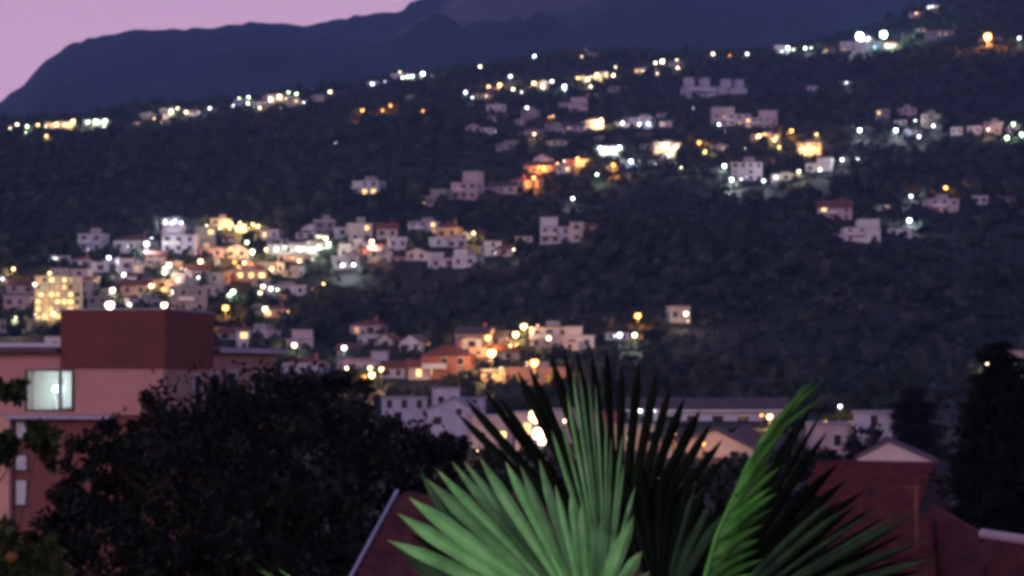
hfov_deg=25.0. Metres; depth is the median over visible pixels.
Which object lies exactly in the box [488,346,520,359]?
house
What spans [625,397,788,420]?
long hall
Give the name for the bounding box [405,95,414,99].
house
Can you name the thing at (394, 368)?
house
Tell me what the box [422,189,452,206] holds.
house
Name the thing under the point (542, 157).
house
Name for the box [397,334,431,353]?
house
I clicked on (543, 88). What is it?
house
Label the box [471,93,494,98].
house
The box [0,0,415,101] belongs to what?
sky
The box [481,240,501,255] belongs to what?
house
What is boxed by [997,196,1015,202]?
house
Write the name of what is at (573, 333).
house
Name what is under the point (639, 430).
house
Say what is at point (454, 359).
house
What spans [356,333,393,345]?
house
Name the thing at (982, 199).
house
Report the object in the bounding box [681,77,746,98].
house
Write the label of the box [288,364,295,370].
window
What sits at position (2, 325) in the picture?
window
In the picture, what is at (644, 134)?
house
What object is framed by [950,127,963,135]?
house
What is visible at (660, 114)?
house
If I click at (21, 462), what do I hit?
stair window
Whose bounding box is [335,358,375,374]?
house
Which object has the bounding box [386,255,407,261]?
house
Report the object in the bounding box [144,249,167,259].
house
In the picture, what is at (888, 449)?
gabled house
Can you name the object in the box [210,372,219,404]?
side window
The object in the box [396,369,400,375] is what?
window
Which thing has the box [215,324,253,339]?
house
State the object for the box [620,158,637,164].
house
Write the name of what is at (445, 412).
house
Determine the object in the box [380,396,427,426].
house
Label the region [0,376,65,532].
broadleaf tree
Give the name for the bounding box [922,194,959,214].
house
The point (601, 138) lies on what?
house
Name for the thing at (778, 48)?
house
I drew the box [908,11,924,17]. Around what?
house
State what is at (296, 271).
house
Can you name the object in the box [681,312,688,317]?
window
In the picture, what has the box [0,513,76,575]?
citrus tree
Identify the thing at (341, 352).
house
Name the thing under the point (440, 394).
building
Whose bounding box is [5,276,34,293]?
house
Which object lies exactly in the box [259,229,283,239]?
house
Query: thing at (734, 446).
house
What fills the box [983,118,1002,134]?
house
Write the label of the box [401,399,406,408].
window
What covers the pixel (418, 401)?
window
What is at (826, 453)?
shrub tree
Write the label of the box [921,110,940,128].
house
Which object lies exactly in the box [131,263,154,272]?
house
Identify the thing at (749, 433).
house
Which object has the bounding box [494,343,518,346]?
house
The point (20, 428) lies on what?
stair window
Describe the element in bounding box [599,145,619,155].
house
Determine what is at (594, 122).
house
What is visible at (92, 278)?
house
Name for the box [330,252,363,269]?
house
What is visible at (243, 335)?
window
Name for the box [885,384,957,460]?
conifer tree
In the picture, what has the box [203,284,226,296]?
house
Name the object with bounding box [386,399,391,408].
window
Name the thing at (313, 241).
house
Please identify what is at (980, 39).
house
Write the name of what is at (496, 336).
house
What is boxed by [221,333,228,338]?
window
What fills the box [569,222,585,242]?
house
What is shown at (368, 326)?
house
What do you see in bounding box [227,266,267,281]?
house
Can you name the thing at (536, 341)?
window
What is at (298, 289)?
house
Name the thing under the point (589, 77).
house
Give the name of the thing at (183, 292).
window
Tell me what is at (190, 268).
house
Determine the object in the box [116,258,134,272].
house
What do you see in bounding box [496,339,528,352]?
shrub tree
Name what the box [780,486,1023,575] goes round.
red roof house
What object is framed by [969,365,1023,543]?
conifer tree
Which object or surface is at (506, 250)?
house
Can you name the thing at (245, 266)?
house
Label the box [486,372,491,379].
window
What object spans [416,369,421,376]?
window
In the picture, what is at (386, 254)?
house
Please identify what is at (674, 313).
window
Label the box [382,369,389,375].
window
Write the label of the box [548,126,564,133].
house
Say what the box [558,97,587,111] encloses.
house
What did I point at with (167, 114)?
house
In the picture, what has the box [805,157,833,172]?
house
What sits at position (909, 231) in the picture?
house
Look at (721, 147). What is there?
house
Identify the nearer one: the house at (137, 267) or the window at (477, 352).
the window at (477, 352)
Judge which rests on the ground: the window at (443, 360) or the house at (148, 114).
the house at (148, 114)
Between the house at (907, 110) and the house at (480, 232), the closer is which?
the house at (480, 232)
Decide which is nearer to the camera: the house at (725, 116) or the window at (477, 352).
the window at (477, 352)
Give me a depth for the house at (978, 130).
1073.12 m
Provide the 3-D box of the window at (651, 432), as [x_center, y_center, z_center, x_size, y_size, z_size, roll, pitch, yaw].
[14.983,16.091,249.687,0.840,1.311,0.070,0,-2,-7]
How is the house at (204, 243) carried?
on the ground
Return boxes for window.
[0,323,5,329]
[6,299,12,304]
[13,454,28,471]
[13,479,27,506]
[15,420,26,439]
[25,286,31,290]
[25,369,73,410]
[90,298,94,303]
[123,263,128,267]
[181,289,185,295]
[193,373,201,403]
[197,290,201,295]
[197,304,201,309]
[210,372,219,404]
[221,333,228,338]
[227,371,236,386]
[240,332,247,338]
[252,371,263,395]
[259,273,264,277]
[264,310,270,315]
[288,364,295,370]
[347,363,355,370]
[354,327,358,333]
[367,327,373,333]
[367,338,374,344]
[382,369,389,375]
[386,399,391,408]
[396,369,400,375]
[401,344,408,350]
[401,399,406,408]
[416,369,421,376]
[416,399,421,408]
[433,416,441,424]
[438,396,443,402]
[441,358,447,364]
[455,408,461,414]
[457,358,463,364]
[468,341,475,346]
[475,350,480,355]
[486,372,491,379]
[524,423,530,434]
[534,339,538,345]
[545,329,553,335]
[545,339,553,345]
[560,329,564,335]
[584,339,589,345]
[648,431,652,442]
[666,415,672,420]
[672,311,677,317]
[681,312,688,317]
[686,415,698,420]
[711,415,723,420]
[730,451,738,456]
[737,415,748,420]
[762,415,774,420]
[833,434,840,446]
[870,414,877,427]
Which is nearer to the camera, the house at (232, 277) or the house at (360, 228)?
the house at (232, 277)
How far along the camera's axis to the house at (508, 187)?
863.53 m
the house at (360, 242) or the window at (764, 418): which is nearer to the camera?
the window at (764, 418)
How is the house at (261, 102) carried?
on the ground
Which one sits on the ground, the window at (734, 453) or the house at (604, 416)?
the house at (604, 416)
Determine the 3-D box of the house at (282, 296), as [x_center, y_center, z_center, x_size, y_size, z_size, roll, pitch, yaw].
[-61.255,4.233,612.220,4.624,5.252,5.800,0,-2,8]
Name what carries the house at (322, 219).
on the ground
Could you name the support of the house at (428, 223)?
on the ground
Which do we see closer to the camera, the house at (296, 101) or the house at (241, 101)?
the house at (296, 101)
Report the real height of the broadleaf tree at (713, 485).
8.802 m
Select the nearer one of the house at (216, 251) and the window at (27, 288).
the window at (27, 288)
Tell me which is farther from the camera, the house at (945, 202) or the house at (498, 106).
the house at (498, 106)
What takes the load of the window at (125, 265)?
in the house at (123, 264)
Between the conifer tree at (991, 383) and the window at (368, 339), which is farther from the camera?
the window at (368, 339)
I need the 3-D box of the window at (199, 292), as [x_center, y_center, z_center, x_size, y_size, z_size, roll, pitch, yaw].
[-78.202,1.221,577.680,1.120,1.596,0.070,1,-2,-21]
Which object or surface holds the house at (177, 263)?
on the ground
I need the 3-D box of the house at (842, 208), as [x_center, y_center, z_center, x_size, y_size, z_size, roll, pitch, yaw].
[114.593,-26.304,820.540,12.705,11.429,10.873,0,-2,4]
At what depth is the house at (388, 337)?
512.25 m
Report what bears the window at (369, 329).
in the house at (368, 326)
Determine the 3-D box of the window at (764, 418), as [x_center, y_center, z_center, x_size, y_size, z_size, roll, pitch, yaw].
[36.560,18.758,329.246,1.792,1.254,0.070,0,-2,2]
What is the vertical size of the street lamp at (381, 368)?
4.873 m
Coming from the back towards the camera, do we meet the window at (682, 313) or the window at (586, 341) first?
the window at (682, 313)
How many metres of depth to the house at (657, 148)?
1018.65 m
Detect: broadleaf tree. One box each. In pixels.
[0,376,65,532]
[23,347,473,575]
[410,445,833,570]
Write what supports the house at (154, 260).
on the ground
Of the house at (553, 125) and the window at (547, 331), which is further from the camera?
the house at (553, 125)
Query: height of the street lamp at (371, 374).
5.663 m
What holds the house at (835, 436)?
on the ground
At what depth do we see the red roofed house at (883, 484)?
115.58 m
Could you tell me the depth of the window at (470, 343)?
519.45 m
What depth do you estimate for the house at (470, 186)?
848.71 m
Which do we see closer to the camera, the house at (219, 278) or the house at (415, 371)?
the house at (415, 371)
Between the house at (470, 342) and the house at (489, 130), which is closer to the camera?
the house at (470, 342)
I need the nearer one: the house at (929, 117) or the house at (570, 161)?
the house at (570, 161)
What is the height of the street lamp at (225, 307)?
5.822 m
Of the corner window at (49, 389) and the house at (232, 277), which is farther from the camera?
the house at (232, 277)
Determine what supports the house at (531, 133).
on the ground
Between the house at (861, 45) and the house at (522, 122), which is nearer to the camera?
the house at (522, 122)
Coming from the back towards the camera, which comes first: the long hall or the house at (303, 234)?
the house at (303, 234)
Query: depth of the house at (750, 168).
911.63 m
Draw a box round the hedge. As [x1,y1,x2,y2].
[820,409,852,420]
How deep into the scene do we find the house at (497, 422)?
254.60 m
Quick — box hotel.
[34,268,83,320]
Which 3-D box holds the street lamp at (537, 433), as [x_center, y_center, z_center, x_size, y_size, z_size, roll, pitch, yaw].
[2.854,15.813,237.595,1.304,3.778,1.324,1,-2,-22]
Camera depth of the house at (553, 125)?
1145.85 m
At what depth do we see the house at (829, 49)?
1541.43 m
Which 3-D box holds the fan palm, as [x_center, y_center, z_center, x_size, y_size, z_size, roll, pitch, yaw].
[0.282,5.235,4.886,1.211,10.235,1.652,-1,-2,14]
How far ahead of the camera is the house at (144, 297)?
604.41 m
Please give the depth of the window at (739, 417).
329.34 m
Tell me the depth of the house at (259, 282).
650.44 m
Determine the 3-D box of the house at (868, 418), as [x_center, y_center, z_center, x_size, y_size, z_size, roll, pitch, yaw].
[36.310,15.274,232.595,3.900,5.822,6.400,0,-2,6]
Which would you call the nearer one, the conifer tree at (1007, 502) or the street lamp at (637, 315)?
the conifer tree at (1007, 502)
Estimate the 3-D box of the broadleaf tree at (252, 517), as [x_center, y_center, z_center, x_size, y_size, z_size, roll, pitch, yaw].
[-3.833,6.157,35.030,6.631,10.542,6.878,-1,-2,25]
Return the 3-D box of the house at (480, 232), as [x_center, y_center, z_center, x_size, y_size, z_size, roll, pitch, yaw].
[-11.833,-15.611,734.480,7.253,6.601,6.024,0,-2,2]
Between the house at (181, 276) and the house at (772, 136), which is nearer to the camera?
the house at (181, 276)
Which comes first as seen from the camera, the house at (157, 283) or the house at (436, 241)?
the house at (157, 283)
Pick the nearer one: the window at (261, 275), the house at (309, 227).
the window at (261, 275)
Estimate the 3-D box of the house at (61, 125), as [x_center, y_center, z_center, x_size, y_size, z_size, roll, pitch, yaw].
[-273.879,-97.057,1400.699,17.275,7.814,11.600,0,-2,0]
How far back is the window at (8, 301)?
588.83 m
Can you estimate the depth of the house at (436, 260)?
688.30 m
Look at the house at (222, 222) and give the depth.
808.86 m
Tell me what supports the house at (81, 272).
on the ground
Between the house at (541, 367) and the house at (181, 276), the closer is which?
the house at (541, 367)
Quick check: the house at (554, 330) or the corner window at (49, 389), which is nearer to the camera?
the corner window at (49, 389)
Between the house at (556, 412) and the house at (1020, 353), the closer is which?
the house at (556, 412)
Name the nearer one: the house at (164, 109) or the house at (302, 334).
the house at (302, 334)
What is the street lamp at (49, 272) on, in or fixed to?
on the ground
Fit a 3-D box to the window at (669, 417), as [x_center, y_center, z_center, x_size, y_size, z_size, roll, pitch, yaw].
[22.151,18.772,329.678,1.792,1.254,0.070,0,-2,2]
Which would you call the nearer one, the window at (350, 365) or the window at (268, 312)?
the window at (350, 365)
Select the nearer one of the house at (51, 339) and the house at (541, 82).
the house at (51, 339)
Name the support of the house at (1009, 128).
on the ground
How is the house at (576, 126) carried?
on the ground
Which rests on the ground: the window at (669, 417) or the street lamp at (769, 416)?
the street lamp at (769, 416)
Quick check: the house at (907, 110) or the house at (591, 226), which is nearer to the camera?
the house at (591, 226)
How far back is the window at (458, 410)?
284.46 m
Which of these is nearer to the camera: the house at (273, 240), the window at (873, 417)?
the window at (873, 417)
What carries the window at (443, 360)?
in the house at (454, 359)
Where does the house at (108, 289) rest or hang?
on the ground
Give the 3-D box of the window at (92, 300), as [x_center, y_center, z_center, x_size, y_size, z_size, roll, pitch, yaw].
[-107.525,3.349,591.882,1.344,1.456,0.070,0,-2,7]
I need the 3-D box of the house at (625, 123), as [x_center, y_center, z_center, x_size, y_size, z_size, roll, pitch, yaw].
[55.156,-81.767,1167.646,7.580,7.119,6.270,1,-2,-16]
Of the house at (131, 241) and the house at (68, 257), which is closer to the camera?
the house at (68, 257)
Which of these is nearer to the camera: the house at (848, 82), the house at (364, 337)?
the house at (364, 337)
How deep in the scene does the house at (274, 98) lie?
1475.21 m
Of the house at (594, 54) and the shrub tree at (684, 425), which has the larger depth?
the house at (594, 54)
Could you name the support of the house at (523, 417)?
on the ground
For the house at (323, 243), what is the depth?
736.61 m
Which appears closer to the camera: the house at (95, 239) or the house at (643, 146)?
the house at (95, 239)
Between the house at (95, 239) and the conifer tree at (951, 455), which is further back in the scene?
the house at (95, 239)
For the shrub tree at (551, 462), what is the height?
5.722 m
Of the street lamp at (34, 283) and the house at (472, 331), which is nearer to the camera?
the house at (472, 331)
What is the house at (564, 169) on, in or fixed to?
on the ground
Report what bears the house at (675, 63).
on the ground
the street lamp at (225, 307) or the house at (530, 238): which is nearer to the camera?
the street lamp at (225, 307)
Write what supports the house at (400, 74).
on the ground
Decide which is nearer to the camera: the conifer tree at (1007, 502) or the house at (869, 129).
the conifer tree at (1007, 502)
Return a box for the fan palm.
[250,347,937,575]
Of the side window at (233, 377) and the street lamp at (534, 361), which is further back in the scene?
the street lamp at (534, 361)
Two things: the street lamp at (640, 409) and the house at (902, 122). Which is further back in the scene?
the house at (902, 122)
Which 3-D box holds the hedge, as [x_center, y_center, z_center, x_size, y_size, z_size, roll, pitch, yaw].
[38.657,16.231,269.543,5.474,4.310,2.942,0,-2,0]
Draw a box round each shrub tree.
[440,439,774,491]
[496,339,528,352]
[678,423,720,426]
[728,416,808,433]
[769,435,858,488]
[841,423,892,452]
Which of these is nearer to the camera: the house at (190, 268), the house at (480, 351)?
the house at (480, 351)
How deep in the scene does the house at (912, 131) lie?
1097.70 m
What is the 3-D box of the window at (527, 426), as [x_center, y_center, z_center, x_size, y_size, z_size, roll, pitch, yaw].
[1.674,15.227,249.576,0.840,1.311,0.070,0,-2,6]
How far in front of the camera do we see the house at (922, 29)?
1569.42 m
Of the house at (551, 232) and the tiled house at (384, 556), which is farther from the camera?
the house at (551, 232)
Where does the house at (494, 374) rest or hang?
on the ground
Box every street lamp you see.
[33,282,35,321]
[48,271,50,320]
[106,300,112,308]
[162,301,166,307]
[223,304,227,322]
[369,371,374,399]
[379,366,382,389]
[488,348,494,368]
[513,330,517,342]
[521,322,525,335]
[529,409,536,444]
[531,357,537,374]
[533,424,542,448]
[538,436,544,451]
[635,312,640,333]
[639,408,641,421]
[702,442,704,458]
[767,413,771,425]
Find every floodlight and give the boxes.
[856,33,862,39]
[880,31,886,37]
[984,33,991,39]
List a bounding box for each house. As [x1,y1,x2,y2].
[0,319,32,332]
[2,295,33,308]
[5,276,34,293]
[43,336,59,342]
[44,121,75,128]
[47,255,71,261]
[69,254,94,265]
[69,269,93,275]
[77,228,109,251]
[83,118,111,126]
[83,276,101,286]
[83,280,100,297]
[86,296,114,308]
[87,262,109,271]
[92,287,120,294]
[101,258,116,263]
[112,232,158,252]
[114,278,135,289]
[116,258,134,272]
[116,274,139,278]
[119,277,154,295]
[124,294,162,307]
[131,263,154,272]
[139,111,156,118]
[143,257,164,269]
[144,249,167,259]
[147,279,175,290]
[158,261,183,267]
[158,284,175,291]
[159,107,181,112]
[160,216,189,224]
[162,110,175,119]
[162,224,199,255]
[168,278,208,311]
[170,273,200,283]
[184,262,211,277]
[187,107,200,115]
[193,226,216,245]
[198,246,224,257]
[198,256,219,264]
[199,239,211,247]
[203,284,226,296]
[205,272,231,284]
[210,215,231,231]
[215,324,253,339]
[219,235,234,241]
[224,243,249,258]
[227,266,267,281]
[229,224,251,231]
[230,274,234,280]
[234,98,252,105]
[234,324,282,347]
[237,265,254,268]
[238,302,287,317]
[243,261,265,269]
[251,278,270,286]
[252,98,271,107]
[256,261,285,273]
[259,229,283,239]
[262,93,293,102]
[263,282,307,295]
[266,238,281,244]
[266,242,318,255]
[268,238,288,243]
[277,253,315,262]
[278,294,289,301]
[281,265,305,277]
[283,329,313,350]
[283,353,332,372]
[287,97,302,106]
[295,231,313,238]
[300,223,313,231]
[303,234,328,243]
[313,95,324,101]
[313,215,335,224]
[313,217,335,234]
[314,237,332,249]
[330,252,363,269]
[333,227,346,238]
[335,344,363,357]
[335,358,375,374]
[337,243,357,255]
[346,218,373,241]
[349,316,387,333]
[349,489,642,575]
[351,176,385,194]
[352,239,372,247]
[356,246,370,254]
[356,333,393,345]
[358,351,389,371]
[366,247,382,257]
[367,81,378,85]
[372,242,387,252]
[374,333,400,347]
[375,221,398,239]
[377,360,406,377]
[379,251,392,257]
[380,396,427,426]
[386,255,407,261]
[387,237,407,250]
[390,72,414,78]
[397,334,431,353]
[404,247,429,260]
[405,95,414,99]
[405,359,428,379]
[407,217,440,234]
[420,340,476,378]
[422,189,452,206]
[424,397,482,435]
[427,236,446,246]
[427,252,451,268]
[435,219,462,237]
[445,235,468,247]
[450,171,484,199]
[452,249,484,267]
[453,323,496,345]
[454,338,482,348]
[462,231,472,239]
[464,123,481,130]
[465,397,486,413]
[466,414,512,448]
[467,229,486,237]
[467,347,488,356]
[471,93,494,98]
[478,369,499,380]
[479,244,483,254]
[481,127,495,133]
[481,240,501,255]
[486,87,511,92]
[486,103,505,111]
[486,112,509,121]
[487,180,518,193]
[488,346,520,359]
[491,331,510,344]
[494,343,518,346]
[495,140,518,151]
[495,244,518,256]
[498,361,565,384]
[505,339,516,342]
[510,175,530,187]
[513,119,525,125]
[513,411,543,449]
[515,236,535,241]
[520,107,539,119]
[521,174,544,187]
[522,131,537,140]
[523,159,560,174]
[529,129,543,134]
[529,321,564,347]
[533,154,555,161]
[536,80,548,87]
[539,84,548,89]
[539,217,569,244]
[544,122,564,131]
[545,408,578,442]
[546,140,568,145]
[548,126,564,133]
[556,165,571,173]
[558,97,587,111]
[560,341,582,350]
[564,326,595,349]
[565,121,585,131]
[565,155,580,165]
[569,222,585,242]
[574,155,588,165]
[580,76,601,82]
[582,116,602,128]
[585,223,600,229]
[587,52,598,56]
[589,410,616,438]
[590,71,607,78]
[594,136,604,141]
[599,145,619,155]
[603,332,629,339]
[605,163,618,168]
[607,86,628,92]
[613,119,629,126]
[614,423,660,450]
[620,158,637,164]
[628,114,656,128]
[634,66,647,73]
[636,131,653,136]
[640,142,650,149]
[648,159,673,165]
[651,140,681,154]
[656,112,668,116]
[658,151,673,158]
[658,427,755,457]
[659,121,672,127]
[665,306,691,323]
[668,60,683,67]
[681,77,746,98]
[709,144,729,150]
[710,107,750,126]
[731,157,762,180]
[732,424,761,445]
[744,110,777,128]
[750,131,780,145]
[760,157,775,164]
[771,172,794,182]
[774,45,796,53]
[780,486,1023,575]
[796,140,820,155]
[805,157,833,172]
[805,421,853,454]
[806,86,818,90]
[806,460,949,514]
[816,198,852,219]
[821,45,835,53]
[839,81,852,84]
[840,38,885,51]
[840,218,880,243]
[851,410,892,444]
[855,437,937,462]
[859,126,873,134]
[872,205,890,210]
[875,109,889,121]
[885,41,897,47]
[887,226,915,237]
[893,120,906,125]
[897,105,915,117]
[902,205,911,212]
[903,126,923,135]
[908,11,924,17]
[915,27,925,32]
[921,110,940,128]
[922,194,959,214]
[925,30,954,42]
[926,4,938,9]
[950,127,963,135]
[966,126,982,134]
[971,195,988,204]
[978,35,1001,43]
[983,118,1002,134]
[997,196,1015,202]
[1003,124,1021,133]
[1008,350,1023,364]
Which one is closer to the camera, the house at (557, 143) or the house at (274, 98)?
the house at (557, 143)
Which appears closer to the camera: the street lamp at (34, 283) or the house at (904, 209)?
the street lamp at (34, 283)
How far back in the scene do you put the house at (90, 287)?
629.25 m
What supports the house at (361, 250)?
on the ground
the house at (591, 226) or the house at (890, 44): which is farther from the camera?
the house at (890, 44)
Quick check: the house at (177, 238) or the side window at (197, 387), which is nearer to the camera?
the side window at (197, 387)
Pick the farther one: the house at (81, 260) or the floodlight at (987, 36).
the floodlight at (987, 36)
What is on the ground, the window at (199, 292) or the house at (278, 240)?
the house at (278, 240)
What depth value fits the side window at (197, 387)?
94.22 m
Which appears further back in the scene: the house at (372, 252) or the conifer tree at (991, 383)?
the house at (372, 252)
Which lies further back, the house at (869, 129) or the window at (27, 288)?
the house at (869, 129)
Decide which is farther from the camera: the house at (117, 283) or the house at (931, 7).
the house at (931, 7)
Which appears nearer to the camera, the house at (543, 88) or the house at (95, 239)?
the house at (95, 239)
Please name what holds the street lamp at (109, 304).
on the ground
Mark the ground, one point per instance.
(730, 326)
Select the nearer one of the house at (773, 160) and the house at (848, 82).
the house at (773, 160)
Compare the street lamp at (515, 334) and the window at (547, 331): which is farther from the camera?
the window at (547, 331)
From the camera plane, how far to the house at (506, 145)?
1038.70 m
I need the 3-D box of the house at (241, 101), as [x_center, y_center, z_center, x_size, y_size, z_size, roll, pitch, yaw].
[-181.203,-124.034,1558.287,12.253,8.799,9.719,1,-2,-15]
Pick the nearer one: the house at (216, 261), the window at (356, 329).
the window at (356, 329)
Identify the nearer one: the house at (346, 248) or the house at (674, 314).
the house at (674, 314)
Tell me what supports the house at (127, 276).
on the ground
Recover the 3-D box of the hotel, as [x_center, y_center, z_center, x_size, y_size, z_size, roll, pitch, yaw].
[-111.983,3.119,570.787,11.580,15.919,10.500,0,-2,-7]
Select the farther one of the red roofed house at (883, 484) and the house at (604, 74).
the house at (604, 74)
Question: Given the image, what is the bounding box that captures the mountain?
[0,0,939,117]
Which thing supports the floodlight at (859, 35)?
on the ground
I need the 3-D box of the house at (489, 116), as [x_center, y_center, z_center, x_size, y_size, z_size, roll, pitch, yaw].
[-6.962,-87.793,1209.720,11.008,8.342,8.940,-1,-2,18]
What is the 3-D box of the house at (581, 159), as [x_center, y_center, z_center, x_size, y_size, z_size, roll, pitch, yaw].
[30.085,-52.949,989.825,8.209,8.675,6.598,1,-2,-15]
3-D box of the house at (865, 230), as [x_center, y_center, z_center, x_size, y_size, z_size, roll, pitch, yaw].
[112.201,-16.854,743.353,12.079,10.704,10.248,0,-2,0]
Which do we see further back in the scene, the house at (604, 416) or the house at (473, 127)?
the house at (473, 127)
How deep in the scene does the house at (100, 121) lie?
1414.98 m
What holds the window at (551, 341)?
in the house at (554, 330)
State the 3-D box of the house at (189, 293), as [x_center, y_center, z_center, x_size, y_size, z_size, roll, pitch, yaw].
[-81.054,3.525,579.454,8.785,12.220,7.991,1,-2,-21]
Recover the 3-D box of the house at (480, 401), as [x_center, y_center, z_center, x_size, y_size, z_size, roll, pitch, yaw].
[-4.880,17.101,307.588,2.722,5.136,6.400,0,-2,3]
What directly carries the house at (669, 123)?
on the ground
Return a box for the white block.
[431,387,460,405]
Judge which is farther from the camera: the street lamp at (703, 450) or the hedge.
the hedge
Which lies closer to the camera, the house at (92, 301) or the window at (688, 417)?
the window at (688, 417)
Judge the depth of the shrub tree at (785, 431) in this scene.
288.68 m
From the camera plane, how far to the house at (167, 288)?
633.87 m
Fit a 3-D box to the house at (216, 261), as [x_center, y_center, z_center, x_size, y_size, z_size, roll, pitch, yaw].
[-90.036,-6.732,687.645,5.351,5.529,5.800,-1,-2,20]
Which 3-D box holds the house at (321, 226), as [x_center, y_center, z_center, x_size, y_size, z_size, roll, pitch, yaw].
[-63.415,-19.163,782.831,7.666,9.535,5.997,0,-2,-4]
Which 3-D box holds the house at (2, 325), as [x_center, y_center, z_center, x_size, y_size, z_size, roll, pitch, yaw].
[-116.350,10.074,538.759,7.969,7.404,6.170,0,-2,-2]
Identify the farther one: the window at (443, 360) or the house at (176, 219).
the house at (176, 219)
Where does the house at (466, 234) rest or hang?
on the ground
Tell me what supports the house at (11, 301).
on the ground
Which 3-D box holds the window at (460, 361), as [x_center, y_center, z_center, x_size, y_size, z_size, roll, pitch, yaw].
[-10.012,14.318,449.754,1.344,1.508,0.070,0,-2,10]
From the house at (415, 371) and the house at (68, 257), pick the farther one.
the house at (68, 257)
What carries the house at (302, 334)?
on the ground
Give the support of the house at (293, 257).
on the ground
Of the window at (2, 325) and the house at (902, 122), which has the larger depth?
the house at (902, 122)
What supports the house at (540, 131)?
on the ground
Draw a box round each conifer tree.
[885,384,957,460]
[921,338,1023,542]
[935,397,987,539]
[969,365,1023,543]
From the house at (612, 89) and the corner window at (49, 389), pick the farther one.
the house at (612, 89)
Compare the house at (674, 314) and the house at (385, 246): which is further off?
the house at (385, 246)
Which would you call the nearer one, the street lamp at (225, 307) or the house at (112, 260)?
the street lamp at (225, 307)
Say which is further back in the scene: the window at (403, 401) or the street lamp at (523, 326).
the street lamp at (523, 326)
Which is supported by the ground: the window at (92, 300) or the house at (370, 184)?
the house at (370, 184)
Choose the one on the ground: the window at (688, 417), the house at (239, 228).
the house at (239, 228)
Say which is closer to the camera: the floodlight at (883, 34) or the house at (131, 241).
the house at (131, 241)
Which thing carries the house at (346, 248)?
on the ground
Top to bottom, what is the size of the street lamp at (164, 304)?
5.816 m
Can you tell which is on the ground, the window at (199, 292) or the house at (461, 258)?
the house at (461, 258)
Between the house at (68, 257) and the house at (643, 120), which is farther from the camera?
the house at (643, 120)
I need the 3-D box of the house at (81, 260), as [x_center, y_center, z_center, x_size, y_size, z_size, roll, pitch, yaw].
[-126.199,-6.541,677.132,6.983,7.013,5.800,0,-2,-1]
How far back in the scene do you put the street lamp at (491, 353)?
446.93 m
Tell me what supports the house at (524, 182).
on the ground
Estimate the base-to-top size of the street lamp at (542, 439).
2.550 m
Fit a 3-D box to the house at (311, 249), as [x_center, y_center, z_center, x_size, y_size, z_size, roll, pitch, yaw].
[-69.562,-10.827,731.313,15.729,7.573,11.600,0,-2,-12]
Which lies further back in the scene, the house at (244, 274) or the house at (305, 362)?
the house at (244, 274)
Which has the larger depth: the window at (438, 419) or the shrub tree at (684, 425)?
the shrub tree at (684, 425)
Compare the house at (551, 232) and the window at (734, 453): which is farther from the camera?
the house at (551, 232)
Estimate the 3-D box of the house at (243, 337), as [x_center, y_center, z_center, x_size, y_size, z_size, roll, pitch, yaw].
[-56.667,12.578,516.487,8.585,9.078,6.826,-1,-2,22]
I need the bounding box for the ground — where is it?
[0,0,1023,575]
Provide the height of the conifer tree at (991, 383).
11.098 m
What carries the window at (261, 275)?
in the house at (244, 274)
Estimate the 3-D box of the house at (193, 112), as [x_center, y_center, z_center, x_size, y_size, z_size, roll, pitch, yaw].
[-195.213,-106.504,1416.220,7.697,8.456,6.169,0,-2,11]
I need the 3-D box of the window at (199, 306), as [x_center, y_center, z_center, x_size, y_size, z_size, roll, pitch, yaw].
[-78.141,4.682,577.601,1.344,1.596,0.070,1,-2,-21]
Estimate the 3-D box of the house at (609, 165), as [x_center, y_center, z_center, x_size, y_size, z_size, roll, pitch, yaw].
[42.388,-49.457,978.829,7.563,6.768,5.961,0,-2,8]
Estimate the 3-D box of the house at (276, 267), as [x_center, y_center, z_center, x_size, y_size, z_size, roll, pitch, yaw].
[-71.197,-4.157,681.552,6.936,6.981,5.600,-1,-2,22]
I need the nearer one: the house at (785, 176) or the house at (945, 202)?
the house at (945, 202)
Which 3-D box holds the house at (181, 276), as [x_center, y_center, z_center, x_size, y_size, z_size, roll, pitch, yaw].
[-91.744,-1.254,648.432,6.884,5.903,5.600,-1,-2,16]
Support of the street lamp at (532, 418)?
on the ground
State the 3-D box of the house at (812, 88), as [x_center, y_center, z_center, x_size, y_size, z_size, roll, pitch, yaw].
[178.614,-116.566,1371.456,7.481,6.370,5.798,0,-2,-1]
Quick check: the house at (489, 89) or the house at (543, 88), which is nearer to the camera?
the house at (543, 88)
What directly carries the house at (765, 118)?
on the ground
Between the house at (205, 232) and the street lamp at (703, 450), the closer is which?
the street lamp at (703, 450)
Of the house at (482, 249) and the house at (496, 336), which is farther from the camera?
the house at (482, 249)
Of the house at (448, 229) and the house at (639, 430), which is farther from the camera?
the house at (448, 229)
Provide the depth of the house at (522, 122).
1166.77 m
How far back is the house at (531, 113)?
1186.88 m
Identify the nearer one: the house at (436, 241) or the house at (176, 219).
the house at (436, 241)
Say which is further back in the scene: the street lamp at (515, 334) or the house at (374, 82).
the house at (374, 82)
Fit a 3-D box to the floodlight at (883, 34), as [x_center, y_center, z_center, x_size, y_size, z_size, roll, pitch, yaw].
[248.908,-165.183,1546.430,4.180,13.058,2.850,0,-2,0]
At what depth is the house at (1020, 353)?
472.60 m
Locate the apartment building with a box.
[0,308,285,575]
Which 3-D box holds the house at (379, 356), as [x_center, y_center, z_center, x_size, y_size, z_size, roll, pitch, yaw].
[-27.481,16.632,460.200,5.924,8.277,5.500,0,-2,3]
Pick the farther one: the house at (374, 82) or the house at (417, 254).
the house at (374, 82)

